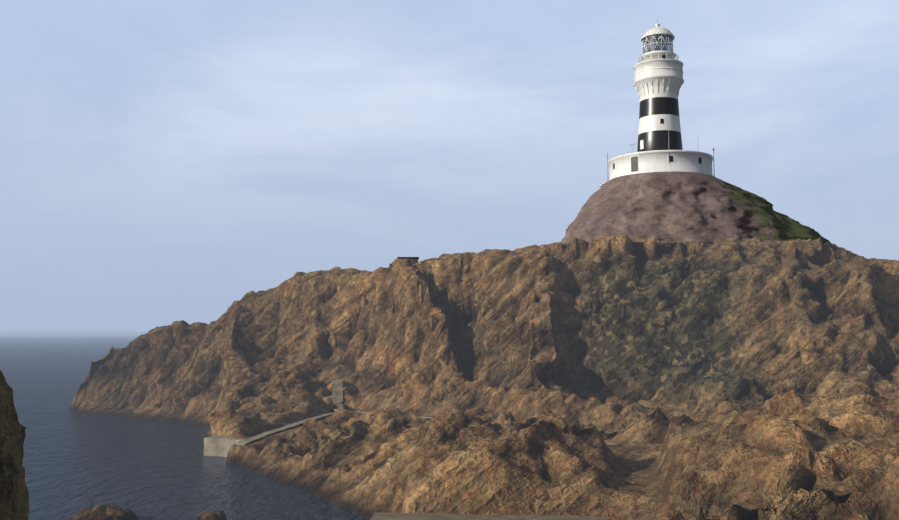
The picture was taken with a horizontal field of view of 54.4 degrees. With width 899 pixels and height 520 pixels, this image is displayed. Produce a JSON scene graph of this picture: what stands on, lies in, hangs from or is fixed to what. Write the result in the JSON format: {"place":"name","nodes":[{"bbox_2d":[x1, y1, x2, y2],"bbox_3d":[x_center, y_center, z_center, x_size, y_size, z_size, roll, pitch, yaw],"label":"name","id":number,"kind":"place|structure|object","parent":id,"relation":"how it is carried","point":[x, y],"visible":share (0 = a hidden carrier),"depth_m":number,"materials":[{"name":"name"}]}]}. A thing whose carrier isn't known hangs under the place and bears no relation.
{"place":"outdoors","nodes":[
{"label":"outdoors","id":0,"kind":"place"},
{"bbox_2d":[0,329,368,519],"bbox_3d":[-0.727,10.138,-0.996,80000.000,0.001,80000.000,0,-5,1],"label":"sea","id":1,"kind":"structure","parent":0,"point":[74,462],"depth_m":68.84,"materials":[{"name":"blue liquid"}]},
{"bbox_2d":[0,370,29,519],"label":"foreground rock","id":2,"kind":"object","parent":1,"relation":"in","point":[14,498],"visible":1,"depth_m":10.83,"materials":[{"name":"brown stone"}]},
{"bbox_2d":[71,504,137,519],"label":"sea rock","id":3,"kind":"object","parent":1,"relation":"in","point":[104,512],"visible":1,"depth_m":45.68,"materials":[{"name":"brown stone"}]},
{"bbox_2d":[197,511,226,519],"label":"sea rock","id":4,"kind":"object","parent":1,"relation":"in","point":[212,515],"visible":1,"depth_m":45.42,"materials":[{"name":"brown stone"}]},
{"bbox_2d":[0,0,898,328],"label":"sky","id":5,"kind":"structure","parent":0,"point":[163,162],"materials":[{"name":"blue"}]},
{"bbox_2d":[69,234,898,519],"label":"headland terrain","id":6,"kind":"structure","parent":0,"point":[744,378],"depth_m":71.99,"materials":[{"name":"brown stone"}]},
{"bbox_2d":[204,257,618,519],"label":"concrete paths","id":7,"kind":"structure","parent":6,"relation":"on","point":[219,445],"depth_m":68.09,"materials":[{"name":"grey concrete"}]},
{"bbox_2d":[561,171,830,243],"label":"hill","id":8,"kind":"structure","parent":6,"relation":"on","point":[683,206],"depth_m":93.61,"materials":[{"name":"brown stone"}]},
{"bbox_2d":[599,21,714,186],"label":"lighthouse","id":9,"kind":"object","parent":8,"relation":"on","point":[658,78],"visible":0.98,"depth_m":100.98,"materials":[{"name":"paint"}]}
]}

